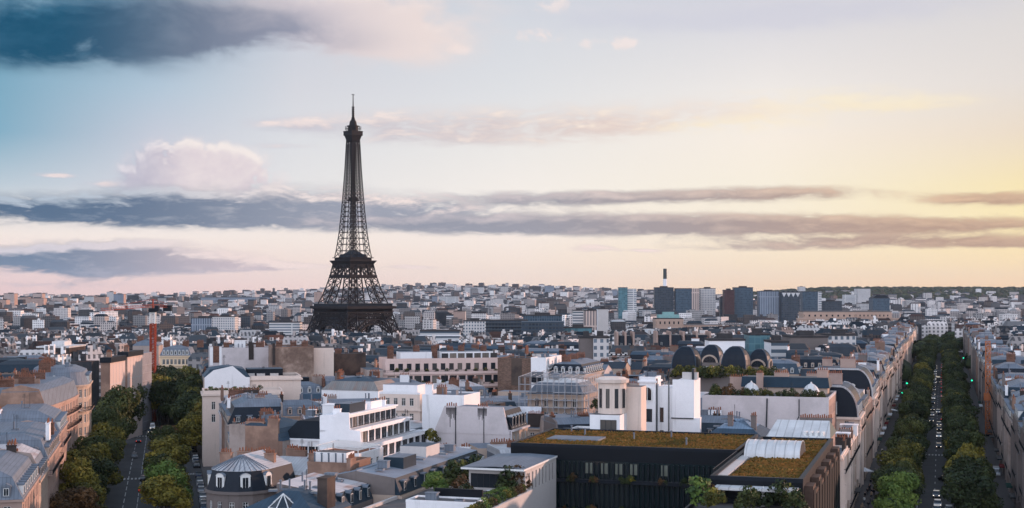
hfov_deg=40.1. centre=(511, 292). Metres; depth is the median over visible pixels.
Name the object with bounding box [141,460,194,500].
plane tree
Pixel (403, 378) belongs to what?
town house
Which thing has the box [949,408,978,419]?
plane tree
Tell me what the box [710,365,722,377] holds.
shrub
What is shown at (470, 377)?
window
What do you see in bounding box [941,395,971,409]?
plane tree
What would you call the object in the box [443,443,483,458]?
white house
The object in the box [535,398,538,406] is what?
window
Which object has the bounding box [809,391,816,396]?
shrub
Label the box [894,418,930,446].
plane tree
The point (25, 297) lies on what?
distant tower
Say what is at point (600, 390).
window
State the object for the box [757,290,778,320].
residential tower
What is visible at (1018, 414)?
town house
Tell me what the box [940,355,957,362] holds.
plane tree
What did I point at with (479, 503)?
shrub
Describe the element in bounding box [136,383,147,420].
plane tree
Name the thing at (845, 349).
town house
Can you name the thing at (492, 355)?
window
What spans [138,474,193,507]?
plane tree
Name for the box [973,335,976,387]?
town house
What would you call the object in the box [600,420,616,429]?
window
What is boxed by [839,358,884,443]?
town house
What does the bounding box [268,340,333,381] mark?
building
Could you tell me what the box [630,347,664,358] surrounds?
town house
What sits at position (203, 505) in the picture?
parked car
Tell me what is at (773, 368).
shrub
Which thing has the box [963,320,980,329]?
town house
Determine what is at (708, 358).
arched window
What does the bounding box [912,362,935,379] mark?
plane tree
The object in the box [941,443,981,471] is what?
plane tree
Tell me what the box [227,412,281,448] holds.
town house
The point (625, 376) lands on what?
town house
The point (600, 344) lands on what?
apartment block
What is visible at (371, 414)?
window
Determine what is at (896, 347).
town house
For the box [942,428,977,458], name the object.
plane tree
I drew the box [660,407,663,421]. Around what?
window
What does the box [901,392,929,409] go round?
plane tree
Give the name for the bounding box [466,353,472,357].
window
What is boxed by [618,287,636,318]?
residential tower
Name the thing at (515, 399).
town house
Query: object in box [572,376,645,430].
rotunda house
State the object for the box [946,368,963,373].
plane tree
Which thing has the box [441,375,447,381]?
window
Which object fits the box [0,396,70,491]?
town house
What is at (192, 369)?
plane tree
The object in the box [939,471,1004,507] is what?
plane tree
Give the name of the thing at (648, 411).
window
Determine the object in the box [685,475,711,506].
shrub
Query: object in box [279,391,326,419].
town house
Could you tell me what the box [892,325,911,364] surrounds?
town house
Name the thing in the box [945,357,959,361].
plane tree
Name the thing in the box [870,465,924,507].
plane tree
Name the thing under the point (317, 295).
distant tower
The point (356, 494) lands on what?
zinc roofed house
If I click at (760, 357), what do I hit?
domed pavilion
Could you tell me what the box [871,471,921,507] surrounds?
plane tree
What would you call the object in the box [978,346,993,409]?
town house
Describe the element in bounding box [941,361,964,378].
plane tree
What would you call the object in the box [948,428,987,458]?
plane tree
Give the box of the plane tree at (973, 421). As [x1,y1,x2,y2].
[946,413,978,428]
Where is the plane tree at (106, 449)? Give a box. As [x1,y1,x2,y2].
[67,442,123,484]
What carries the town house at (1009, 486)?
on the ground at (716, 297)
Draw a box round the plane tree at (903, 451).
[875,444,924,482]
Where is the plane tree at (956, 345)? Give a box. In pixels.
[945,342,958,348]
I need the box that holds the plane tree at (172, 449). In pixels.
[142,437,191,469]
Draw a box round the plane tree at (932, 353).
[917,351,936,359]
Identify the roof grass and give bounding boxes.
[518,429,752,449]
[728,437,826,477]
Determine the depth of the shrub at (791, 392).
332.41 m
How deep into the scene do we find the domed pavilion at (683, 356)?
477.67 m
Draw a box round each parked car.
[131,453,137,457]
[193,461,199,467]
[195,471,201,477]
[197,486,204,492]
[198,492,205,497]
[200,502,205,507]
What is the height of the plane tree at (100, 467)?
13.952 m
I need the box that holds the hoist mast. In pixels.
[983,341,990,435]
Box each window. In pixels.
[229,502,233,507]
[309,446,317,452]
[352,416,356,426]
[358,415,362,424]
[363,431,366,441]
[364,414,368,424]
[369,429,373,440]
[370,413,373,422]
[375,411,379,421]
[375,428,379,439]
[381,410,384,419]
[382,426,385,437]
[382,444,386,455]
[386,409,389,419]
[388,425,391,435]
[389,442,393,453]
[391,408,394,417]
[394,423,397,434]
[396,441,399,451]
[399,422,403,432]
[402,398,405,405]
[405,421,408,431]
[410,398,413,405]
[414,376,421,381]
[423,376,429,382]
[432,363,436,369]
[432,375,438,382]
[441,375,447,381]
[442,353,447,357]
[449,363,453,369]
[450,353,455,357]
[458,353,464,357]
[459,375,465,379]
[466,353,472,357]
[466,363,470,368]
[467,375,473,381]
[471,473,513,487]
[474,353,480,357]
[482,353,488,357]
[485,375,491,381]
[490,353,496,357]
[493,375,497,381]
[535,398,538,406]
[553,399,557,406]
[572,399,576,406]
[599,388,601,407]
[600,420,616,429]
[606,389,609,407]
[615,389,617,407]
[622,389,624,407]
[646,387,651,400]
[646,409,651,421]
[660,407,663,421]
[702,355,717,362]
[751,359,765,366]
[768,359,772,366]
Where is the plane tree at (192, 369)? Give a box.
[182,365,199,376]
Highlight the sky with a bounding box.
[0,0,1023,295]
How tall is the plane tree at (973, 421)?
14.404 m
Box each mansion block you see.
[614,331,634,345]
[653,331,684,347]
[685,331,710,341]
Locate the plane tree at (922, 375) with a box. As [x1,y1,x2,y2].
[909,372,932,382]
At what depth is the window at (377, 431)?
294.50 m
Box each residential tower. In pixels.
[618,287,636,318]
[654,286,673,313]
[674,288,698,314]
[699,287,715,316]
[719,296,722,315]
[723,288,733,315]
[732,286,752,316]
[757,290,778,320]
[779,291,799,321]
[800,291,821,310]
[836,288,870,304]
[869,295,889,310]
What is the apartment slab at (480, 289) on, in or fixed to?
on the ground at (716, 297)
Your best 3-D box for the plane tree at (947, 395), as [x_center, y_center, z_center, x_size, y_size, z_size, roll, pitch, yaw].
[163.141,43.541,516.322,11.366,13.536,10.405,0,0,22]
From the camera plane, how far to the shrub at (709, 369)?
448.15 m
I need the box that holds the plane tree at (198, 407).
[184,399,201,418]
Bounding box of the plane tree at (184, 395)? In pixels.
[172,393,201,402]
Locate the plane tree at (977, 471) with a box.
[948,466,995,507]
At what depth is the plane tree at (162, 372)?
561.62 m
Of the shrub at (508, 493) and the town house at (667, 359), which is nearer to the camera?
the shrub at (508, 493)
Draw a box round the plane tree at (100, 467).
[81,456,118,496]
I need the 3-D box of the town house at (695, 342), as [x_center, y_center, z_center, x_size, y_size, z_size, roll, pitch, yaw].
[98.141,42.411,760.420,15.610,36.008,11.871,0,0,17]
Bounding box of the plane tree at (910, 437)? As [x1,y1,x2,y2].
[886,435,929,455]
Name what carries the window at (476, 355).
in the long terraced block at (461, 360)
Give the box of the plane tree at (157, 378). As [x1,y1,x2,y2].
[151,373,173,426]
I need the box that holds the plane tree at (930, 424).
[893,416,935,436]
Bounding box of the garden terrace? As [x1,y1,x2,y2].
[685,499,797,507]
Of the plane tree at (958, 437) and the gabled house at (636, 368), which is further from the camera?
the gabled house at (636, 368)
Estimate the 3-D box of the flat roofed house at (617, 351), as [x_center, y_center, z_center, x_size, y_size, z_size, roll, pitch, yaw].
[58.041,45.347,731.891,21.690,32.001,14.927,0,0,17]
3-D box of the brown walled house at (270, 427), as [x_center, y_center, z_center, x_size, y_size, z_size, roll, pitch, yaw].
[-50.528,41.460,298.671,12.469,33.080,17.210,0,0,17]
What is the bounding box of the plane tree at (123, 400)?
[95,384,140,433]
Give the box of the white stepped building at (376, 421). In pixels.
[319,396,437,459]
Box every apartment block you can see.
[4,333,60,337]
[191,316,211,331]
[212,315,237,329]
[238,314,252,328]
[269,320,301,334]
[418,329,460,341]
[463,318,485,334]
[572,308,582,323]
[578,331,592,358]
[583,308,596,329]
[591,331,608,360]
[596,306,608,331]
[704,333,745,353]
[743,328,770,354]
[763,335,788,358]
[782,330,828,349]
[820,329,856,344]
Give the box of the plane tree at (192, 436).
[178,414,201,449]
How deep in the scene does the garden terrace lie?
206.49 m
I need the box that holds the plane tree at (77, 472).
[59,456,106,503]
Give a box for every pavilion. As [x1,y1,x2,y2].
[461,453,556,507]
[670,346,701,371]
[701,344,722,365]
[721,346,750,369]
[750,349,772,367]
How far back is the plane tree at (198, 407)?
439.10 m
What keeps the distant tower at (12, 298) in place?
on the ground at (716, 297)
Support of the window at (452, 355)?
in the long terraced block at (461, 360)
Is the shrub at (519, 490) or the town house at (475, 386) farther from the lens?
the town house at (475, 386)
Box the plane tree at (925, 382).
[914,377,932,391]
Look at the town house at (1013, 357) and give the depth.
522.48 m
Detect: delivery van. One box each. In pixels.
[150,422,154,428]
[191,449,197,456]
[993,466,999,475]
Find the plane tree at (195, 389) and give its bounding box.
[187,386,201,394]
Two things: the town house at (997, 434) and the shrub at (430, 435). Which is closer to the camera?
the shrub at (430, 435)
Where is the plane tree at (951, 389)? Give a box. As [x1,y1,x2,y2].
[945,386,966,393]
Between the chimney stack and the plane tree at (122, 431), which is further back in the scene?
the chimney stack
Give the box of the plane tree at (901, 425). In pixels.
[891,420,928,437]
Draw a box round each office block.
[485,319,527,334]
[521,321,564,333]
[523,312,561,320]
[564,324,592,332]
[638,308,655,315]
[822,300,841,310]
[856,302,868,310]
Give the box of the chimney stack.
[663,269,666,285]
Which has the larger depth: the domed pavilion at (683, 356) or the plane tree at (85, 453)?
the domed pavilion at (683, 356)
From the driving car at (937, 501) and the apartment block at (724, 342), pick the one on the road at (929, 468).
the driving car at (937, 501)
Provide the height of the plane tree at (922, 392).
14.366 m
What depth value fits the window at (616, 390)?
289.79 m
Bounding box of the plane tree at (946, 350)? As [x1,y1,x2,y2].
[942,349,958,352]
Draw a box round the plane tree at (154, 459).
[143,452,186,470]
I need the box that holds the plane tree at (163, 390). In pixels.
[147,379,183,424]
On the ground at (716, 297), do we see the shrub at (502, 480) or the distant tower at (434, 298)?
the distant tower at (434, 298)
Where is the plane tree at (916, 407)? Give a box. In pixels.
[895,400,927,423]
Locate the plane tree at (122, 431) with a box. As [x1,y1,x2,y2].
[92,424,126,449]
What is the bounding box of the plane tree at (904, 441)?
[897,438,924,467]
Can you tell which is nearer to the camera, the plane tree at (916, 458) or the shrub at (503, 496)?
the shrub at (503, 496)
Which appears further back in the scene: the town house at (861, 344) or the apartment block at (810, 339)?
the town house at (861, 344)
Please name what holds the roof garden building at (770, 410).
on the ground at (716, 297)
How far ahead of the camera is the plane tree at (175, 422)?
488.00 m
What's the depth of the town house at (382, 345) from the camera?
809.94 m
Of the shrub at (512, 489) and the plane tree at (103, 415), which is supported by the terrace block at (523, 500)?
the shrub at (512, 489)
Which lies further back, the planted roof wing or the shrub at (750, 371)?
the shrub at (750, 371)
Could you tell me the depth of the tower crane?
558.95 m
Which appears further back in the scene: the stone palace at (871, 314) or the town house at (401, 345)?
the stone palace at (871, 314)
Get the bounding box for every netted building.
[100,349,125,401]
[118,344,143,439]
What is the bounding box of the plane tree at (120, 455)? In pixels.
[87,428,126,463]
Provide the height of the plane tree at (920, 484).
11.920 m
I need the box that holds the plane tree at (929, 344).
[925,342,936,354]
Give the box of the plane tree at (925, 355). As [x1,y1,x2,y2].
[916,353,935,362]
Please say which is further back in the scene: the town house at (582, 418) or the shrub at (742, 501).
the town house at (582, 418)
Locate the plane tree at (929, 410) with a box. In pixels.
[907,402,931,416]
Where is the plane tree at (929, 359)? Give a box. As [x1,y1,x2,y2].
[919,357,934,362]
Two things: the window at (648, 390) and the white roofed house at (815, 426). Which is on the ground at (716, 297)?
the white roofed house at (815, 426)
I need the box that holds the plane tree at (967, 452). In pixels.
[943,449,992,472]
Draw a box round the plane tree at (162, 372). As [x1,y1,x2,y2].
[152,368,172,420]
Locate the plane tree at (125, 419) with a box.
[92,404,134,435]
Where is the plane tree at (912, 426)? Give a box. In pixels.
[892,417,929,441]
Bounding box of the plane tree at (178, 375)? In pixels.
[163,368,197,384]
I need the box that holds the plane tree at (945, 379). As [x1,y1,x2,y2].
[943,376,959,381]
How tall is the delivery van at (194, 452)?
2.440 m
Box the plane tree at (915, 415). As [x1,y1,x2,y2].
[903,413,926,433]
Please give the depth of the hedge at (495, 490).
226.54 m
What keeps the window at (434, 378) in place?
in the long terraced block at (461, 360)
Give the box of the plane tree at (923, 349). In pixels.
[919,346,932,352]
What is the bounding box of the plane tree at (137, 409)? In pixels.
[97,395,141,418]
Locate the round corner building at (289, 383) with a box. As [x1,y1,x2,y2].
[245,367,302,399]
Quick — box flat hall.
[36,341,85,358]
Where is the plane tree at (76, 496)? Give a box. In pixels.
[49,485,103,507]
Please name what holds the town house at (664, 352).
on the ground at (716, 297)
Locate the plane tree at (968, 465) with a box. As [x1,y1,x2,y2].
[943,462,995,492]
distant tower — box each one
[0,299,9,307]
[4,293,17,305]
[19,296,30,303]
[28,297,46,305]
[32,293,44,297]
[53,297,67,301]
[84,295,95,302]
[94,296,108,302]
[107,291,115,301]
[114,293,125,302]
[314,291,322,302]
[432,295,437,302]
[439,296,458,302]
[446,313,453,318]
[454,309,465,322]
[611,290,617,295]
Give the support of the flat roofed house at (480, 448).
on the ground at (716, 297)
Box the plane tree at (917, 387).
[906,385,931,398]
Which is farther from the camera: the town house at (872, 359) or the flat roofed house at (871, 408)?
the town house at (872, 359)
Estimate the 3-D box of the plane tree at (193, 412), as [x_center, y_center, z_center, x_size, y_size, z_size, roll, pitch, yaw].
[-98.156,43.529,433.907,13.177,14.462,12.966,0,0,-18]
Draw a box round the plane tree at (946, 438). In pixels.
[940,430,984,450]
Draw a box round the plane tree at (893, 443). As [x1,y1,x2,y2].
[884,437,922,469]
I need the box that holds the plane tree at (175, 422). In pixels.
[169,393,198,424]
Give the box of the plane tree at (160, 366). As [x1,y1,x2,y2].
[152,365,167,370]
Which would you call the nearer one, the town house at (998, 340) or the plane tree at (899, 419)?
the plane tree at (899, 419)
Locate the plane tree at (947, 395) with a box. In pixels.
[940,392,963,413]
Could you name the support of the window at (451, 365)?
in the long terraced block at (461, 360)
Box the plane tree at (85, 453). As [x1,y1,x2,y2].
[66,445,117,483]
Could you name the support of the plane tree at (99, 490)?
on the ground at (716, 297)
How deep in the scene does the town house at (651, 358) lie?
593.57 m
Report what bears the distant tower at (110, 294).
on the ground at (716, 297)
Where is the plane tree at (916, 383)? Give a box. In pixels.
[907,381,931,395]
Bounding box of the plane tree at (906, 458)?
[884,457,923,480]
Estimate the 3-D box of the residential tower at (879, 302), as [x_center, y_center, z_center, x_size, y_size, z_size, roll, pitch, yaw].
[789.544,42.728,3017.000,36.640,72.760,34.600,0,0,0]
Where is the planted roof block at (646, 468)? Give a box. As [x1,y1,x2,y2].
[511,425,757,507]
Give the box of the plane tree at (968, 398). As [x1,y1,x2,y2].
[941,389,972,407]
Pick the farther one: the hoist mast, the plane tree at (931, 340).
the plane tree at (931, 340)
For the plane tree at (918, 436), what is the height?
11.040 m
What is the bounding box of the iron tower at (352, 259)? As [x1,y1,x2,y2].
[306,94,400,334]
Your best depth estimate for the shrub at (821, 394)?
328.09 m
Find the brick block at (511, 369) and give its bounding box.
[498,349,535,390]
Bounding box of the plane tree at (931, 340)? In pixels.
[924,339,936,342]
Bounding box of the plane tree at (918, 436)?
[902,432,924,441]
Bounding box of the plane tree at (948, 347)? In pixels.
[940,345,955,349]
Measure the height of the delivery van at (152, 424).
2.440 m
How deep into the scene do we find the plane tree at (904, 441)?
351.42 m
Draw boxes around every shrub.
[424,428,440,441]
[442,459,467,486]
[449,473,472,488]
[453,459,468,478]
[459,482,473,488]
[460,454,482,476]
[476,501,482,507]
[479,496,491,507]
[488,497,495,506]
[492,495,501,503]
[494,465,520,490]
[497,491,506,501]
[502,487,513,498]
[502,489,511,497]
[508,464,532,487]
[509,486,517,496]
[514,484,524,493]
[590,398,597,408]
[671,369,679,376]
[674,365,686,372]
[679,477,687,485]
[684,365,692,371]
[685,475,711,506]
[698,366,709,378]
[703,486,727,507]
[706,365,718,376]
[709,383,721,394]
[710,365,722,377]
[717,364,726,377]
[722,383,736,394]
[724,365,736,375]
[733,485,759,507]
[736,367,746,376]
[743,366,755,374]
[744,388,751,395]
[747,489,764,505]
[755,365,768,373]
[756,388,764,395]
[761,366,772,375]
[761,479,791,507]
[762,389,770,395]
[769,366,778,375]
[781,389,790,396]
[783,488,809,507]
[788,388,795,396]
[805,389,812,396]
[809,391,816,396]
[818,391,825,396]
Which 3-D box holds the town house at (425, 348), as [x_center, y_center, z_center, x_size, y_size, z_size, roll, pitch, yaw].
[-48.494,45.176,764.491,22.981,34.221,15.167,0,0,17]
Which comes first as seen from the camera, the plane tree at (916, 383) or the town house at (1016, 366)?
the town house at (1016, 366)
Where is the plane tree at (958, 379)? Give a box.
[943,377,970,390]
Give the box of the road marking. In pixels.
[122,403,942,507]
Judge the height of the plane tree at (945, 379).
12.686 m
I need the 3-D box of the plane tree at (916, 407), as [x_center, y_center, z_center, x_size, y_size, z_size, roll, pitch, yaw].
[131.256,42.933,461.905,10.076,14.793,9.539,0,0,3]
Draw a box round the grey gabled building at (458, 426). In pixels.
[435,402,529,446]
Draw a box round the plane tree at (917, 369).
[913,367,933,375]
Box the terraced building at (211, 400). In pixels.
[200,382,283,466]
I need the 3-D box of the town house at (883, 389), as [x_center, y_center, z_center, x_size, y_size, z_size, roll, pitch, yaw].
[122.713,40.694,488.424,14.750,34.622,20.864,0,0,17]
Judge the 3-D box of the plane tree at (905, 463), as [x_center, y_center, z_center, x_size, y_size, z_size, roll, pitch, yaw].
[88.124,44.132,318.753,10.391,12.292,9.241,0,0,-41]
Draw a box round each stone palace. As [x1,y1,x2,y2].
[652,312,683,328]
[683,324,763,328]
[796,311,864,322]
[855,311,898,320]
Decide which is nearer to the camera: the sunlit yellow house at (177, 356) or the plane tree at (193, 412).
the plane tree at (193, 412)
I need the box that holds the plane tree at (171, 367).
[162,365,176,371]
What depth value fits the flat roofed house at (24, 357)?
656.98 m
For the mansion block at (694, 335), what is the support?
on the ground at (716, 297)
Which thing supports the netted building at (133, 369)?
on the ground at (716, 297)
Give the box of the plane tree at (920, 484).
[870,466,926,500]
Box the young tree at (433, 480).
[421,471,448,490]
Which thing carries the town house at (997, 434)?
on the ground at (716, 297)
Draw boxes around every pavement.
[156,411,174,507]
[196,444,212,486]
[853,356,916,507]
[958,352,1014,507]
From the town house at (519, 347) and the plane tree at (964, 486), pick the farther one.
the town house at (519, 347)
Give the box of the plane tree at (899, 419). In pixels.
[896,416,925,422]
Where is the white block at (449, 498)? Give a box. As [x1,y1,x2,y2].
[406,488,485,507]
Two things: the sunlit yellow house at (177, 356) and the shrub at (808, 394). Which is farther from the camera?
the sunlit yellow house at (177, 356)
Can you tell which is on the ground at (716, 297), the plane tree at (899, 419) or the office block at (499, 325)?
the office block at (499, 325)
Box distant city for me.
[0,282,1023,405]
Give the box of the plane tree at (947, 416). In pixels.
[941,411,977,425]
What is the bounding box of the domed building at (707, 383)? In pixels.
[671,366,786,391]
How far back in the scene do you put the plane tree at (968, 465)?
306.93 m
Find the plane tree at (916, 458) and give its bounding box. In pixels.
[884,446,921,467]
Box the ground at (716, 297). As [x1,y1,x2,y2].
[91,294,1004,485]
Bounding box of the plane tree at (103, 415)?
[91,408,130,439]
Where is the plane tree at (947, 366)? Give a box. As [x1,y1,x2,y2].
[942,363,962,372]
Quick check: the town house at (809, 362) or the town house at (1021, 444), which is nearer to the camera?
the town house at (1021, 444)
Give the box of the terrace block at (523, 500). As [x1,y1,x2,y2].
[364,486,531,507]
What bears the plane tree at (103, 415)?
on the ground at (716, 297)
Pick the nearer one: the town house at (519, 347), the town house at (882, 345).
the town house at (882, 345)
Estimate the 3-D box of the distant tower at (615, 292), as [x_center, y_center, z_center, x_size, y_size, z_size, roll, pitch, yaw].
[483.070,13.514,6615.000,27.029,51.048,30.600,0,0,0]
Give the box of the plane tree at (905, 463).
[877,460,919,473]
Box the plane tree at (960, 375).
[942,370,967,383]
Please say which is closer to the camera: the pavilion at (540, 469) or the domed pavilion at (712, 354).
the pavilion at (540, 469)
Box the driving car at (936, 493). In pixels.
[932,490,939,497]
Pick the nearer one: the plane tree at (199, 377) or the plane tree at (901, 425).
the plane tree at (901, 425)
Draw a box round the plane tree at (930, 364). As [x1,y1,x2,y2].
[921,360,934,368]
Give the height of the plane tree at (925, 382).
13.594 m
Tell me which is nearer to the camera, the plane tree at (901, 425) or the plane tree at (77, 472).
the plane tree at (77, 472)
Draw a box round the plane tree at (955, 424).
[942,418,983,445]
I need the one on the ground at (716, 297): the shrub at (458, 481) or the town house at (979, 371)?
the town house at (979, 371)
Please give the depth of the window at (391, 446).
295.58 m
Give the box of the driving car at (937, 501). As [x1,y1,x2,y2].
[934,499,941,506]
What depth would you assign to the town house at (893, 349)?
620.15 m
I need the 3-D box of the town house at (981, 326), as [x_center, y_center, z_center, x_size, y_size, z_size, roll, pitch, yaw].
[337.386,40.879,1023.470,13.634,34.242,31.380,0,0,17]
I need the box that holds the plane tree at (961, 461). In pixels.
[942,455,990,475]
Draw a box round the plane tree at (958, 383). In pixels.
[946,380,965,386]
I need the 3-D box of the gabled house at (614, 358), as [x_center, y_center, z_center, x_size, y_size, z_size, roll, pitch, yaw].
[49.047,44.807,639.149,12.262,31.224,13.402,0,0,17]
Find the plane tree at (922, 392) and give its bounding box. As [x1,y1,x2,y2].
[899,388,930,406]
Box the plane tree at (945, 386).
[941,383,965,394]
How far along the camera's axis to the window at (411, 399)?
358.28 m
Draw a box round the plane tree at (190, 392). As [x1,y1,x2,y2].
[183,390,198,395]
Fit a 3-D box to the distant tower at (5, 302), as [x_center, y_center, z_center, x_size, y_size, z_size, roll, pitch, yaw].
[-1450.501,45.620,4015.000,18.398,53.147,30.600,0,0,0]
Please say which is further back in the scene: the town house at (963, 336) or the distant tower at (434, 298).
the distant tower at (434, 298)
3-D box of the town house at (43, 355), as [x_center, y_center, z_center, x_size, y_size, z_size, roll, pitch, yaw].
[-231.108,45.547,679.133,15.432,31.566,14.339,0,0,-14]
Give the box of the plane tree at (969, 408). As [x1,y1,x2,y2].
[942,403,979,424]
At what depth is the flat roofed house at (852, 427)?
335.57 m
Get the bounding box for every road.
[103,409,159,507]
[175,420,205,507]
[914,353,953,507]
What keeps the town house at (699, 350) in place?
on the ground at (716, 297)
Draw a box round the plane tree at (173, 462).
[144,455,192,507]
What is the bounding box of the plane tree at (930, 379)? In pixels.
[911,377,933,385]
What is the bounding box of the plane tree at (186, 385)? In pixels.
[175,381,202,397]
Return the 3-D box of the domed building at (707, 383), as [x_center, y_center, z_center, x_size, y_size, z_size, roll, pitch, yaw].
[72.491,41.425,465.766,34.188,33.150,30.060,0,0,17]
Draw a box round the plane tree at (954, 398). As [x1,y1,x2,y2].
[940,392,969,408]
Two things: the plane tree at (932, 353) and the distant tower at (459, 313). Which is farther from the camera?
the distant tower at (459, 313)
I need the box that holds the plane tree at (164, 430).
[147,425,181,446]
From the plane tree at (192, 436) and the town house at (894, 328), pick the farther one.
the town house at (894, 328)
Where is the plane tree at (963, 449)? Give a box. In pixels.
[952,448,980,462]
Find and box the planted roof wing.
[710,436,839,507]
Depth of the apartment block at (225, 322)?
1900.00 m
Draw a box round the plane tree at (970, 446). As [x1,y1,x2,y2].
[945,442,985,465]
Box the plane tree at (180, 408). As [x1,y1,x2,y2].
[169,395,200,421]
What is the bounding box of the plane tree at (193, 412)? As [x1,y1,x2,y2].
[175,410,201,449]
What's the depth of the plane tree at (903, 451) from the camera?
335.14 m
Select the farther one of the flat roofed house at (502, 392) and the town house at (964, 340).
the town house at (964, 340)
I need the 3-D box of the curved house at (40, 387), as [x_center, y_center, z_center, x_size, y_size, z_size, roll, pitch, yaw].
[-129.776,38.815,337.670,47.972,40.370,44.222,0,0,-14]
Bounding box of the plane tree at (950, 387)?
[943,386,968,394]
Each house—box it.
[0,354,63,373]
[0,357,22,362]
[0,369,81,483]
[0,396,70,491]
[0,418,63,507]
[0,434,49,507]
[0,440,40,507]
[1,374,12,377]
[4,356,26,358]
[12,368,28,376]
[19,353,50,358]
[33,357,93,446]
[133,333,162,368]
[142,352,152,430]
[159,340,203,368]
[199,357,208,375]
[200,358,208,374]
[203,355,249,387]
[204,446,294,507]
[208,340,267,368]
[218,385,265,463]
[220,384,271,448]
[223,386,282,451]
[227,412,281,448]
[229,407,297,456]
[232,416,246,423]
[246,469,351,507]
[254,439,320,477]
[277,472,372,507]
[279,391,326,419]
[288,402,334,456]
[300,405,321,419]
[301,374,324,393]
[302,394,321,399]
[307,450,370,473]
[312,394,336,403]
[315,440,382,463]
[321,369,394,398]
[324,370,363,385]
[327,393,378,402]
[334,348,365,375]
[338,442,477,503]
[349,343,374,349]
[353,349,386,363]
[363,345,400,351]
[366,358,377,366]
[369,370,420,382]
[375,351,386,355]
[379,340,411,347]
[379,379,436,420]
[385,341,410,347]
[394,349,412,355]
[402,344,441,350]
[404,409,421,428]
[422,381,479,442]
[432,378,469,391]
[436,376,488,396]
[439,343,476,345]
[439,344,478,350]
[442,344,470,347]
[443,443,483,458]
[463,343,490,349]
[463,440,514,458]
[476,341,516,347]
[480,387,517,406]
[480,400,505,414]
[487,344,515,350]
[487,431,518,456]
[491,339,521,345]
[491,389,529,395]
[491,393,527,405]
[493,345,530,355]
[497,353,517,356]
[515,345,546,349]
[518,370,603,413]
[521,345,568,353]
[522,338,546,345]
[526,410,565,435]
[531,348,561,387]
[531,351,556,355]
[540,408,597,431]
[541,340,578,348]
[543,411,589,430]
[548,350,604,388]
[557,349,574,355]
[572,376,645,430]
[600,361,612,373]
[601,357,630,374]
[604,368,627,375]
[609,349,627,355]
[609,355,629,360]
[611,356,630,365]
[621,374,663,384]
[626,377,638,384]
[627,358,642,362]
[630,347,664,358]
[630,361,641,374]
[637,364,700,431]
[637,369,670,384]
[640,357,672,379]
[643,355,672,365]
[644,345,678,351]
[646,350,673,362]
[650,347,674,355]
[677,337,707,348]
[687,344,702,352]
[700,392,707,409]
[700,405,750,431]
[709,405,770,436]
[732,331,770,338]
[767,414,835,445]
[772,355,802,375]
[786,345,820,358]
[794,350,839,368]
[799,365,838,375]
[806,370,865,493]
[808,348,845,358]
[814,356,878,457]
[830,341,859,358]
[835,429,855,507]
[835,436,851,507]
[838,422,861,503]
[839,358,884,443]
[849,348,889,425]
[853,350,891,420]
[856,340,868,350]
[856,355,888,431]
[857,388,870,478]
[860,387,873,468]
[861,347,896,408]
[865,340,898,400]
[869,336,901,391]
[871,372,881,448]
[873,338,901,388]
[874,352,892,417]
[878,353,895,410]
[879,336,904,388]
[879,347,897,403]
[879,362,886,435]
[881,332,905,359]
[881,333,904,381]
[887,328,908,361]
[888,326,909,362]
[890,325,911,363]
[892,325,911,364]
[896,355,899,397]
[897,323,913,359]
[904,332,906,360]
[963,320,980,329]
[963,320,980,355]
[964,325,970,358]
[964,325,983,354]
[966,325,985,352]
[968,328,989,370]
[969,331,991,338]
[970,332,993,375]
[971,333,995,378]
[972,338,995,381]
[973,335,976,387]
[974,335,1002,390]
[976,344,1004,396]
[976,346,981,393]
[978,341,1007,399]
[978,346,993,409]
[979,346,1003,400]
[979,346,1009,411]
[980,343,1012,403]
[982,357,986,414]
[983,351,1002,418]
[984,348,1023,419]
[984,363,1023,429]
[987,360,1023,433]
[987,366,1013,441]
[989,364,1023,447]
[993,375,1022,452]
[994,376,1011,454]
[996,371,1023,471]
[999,382,1023,476]
[1003,388,1023,488]
[1005,394,1015,492]
[1009,400,1023,507]
[1015,421,1022,507]
[1019,417,1023,507]
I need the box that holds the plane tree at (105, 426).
[82,421,121,445]
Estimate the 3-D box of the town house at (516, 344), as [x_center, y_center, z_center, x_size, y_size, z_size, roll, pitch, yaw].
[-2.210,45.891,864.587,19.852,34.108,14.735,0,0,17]
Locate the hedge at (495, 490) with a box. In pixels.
[483,484,512,498]
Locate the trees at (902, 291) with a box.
[178,286,1023,380]
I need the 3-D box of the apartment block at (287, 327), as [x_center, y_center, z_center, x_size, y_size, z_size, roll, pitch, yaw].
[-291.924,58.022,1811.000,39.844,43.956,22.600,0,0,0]
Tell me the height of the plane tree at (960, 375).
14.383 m
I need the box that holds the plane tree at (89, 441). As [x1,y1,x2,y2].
[72,434,119,460]
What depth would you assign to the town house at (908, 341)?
882.70 m
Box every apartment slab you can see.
[201,297,271,302]
[465,287,483,292]
[544,285,553,292]
[797,286,804,290]
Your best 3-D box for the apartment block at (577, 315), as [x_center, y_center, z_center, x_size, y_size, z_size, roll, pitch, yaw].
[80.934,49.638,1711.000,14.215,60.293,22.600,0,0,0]
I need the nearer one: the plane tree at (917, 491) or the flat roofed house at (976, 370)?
the plane tree at (917, 491)
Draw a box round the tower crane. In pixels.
[101,299,171,421]
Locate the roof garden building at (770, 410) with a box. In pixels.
[702,367,835,428]
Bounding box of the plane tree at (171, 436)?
[146,434,187,463]
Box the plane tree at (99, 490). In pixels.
[71,482,107,507]
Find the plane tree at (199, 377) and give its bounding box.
[188,373,201,383]
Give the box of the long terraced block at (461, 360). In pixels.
[361,344,498,395]

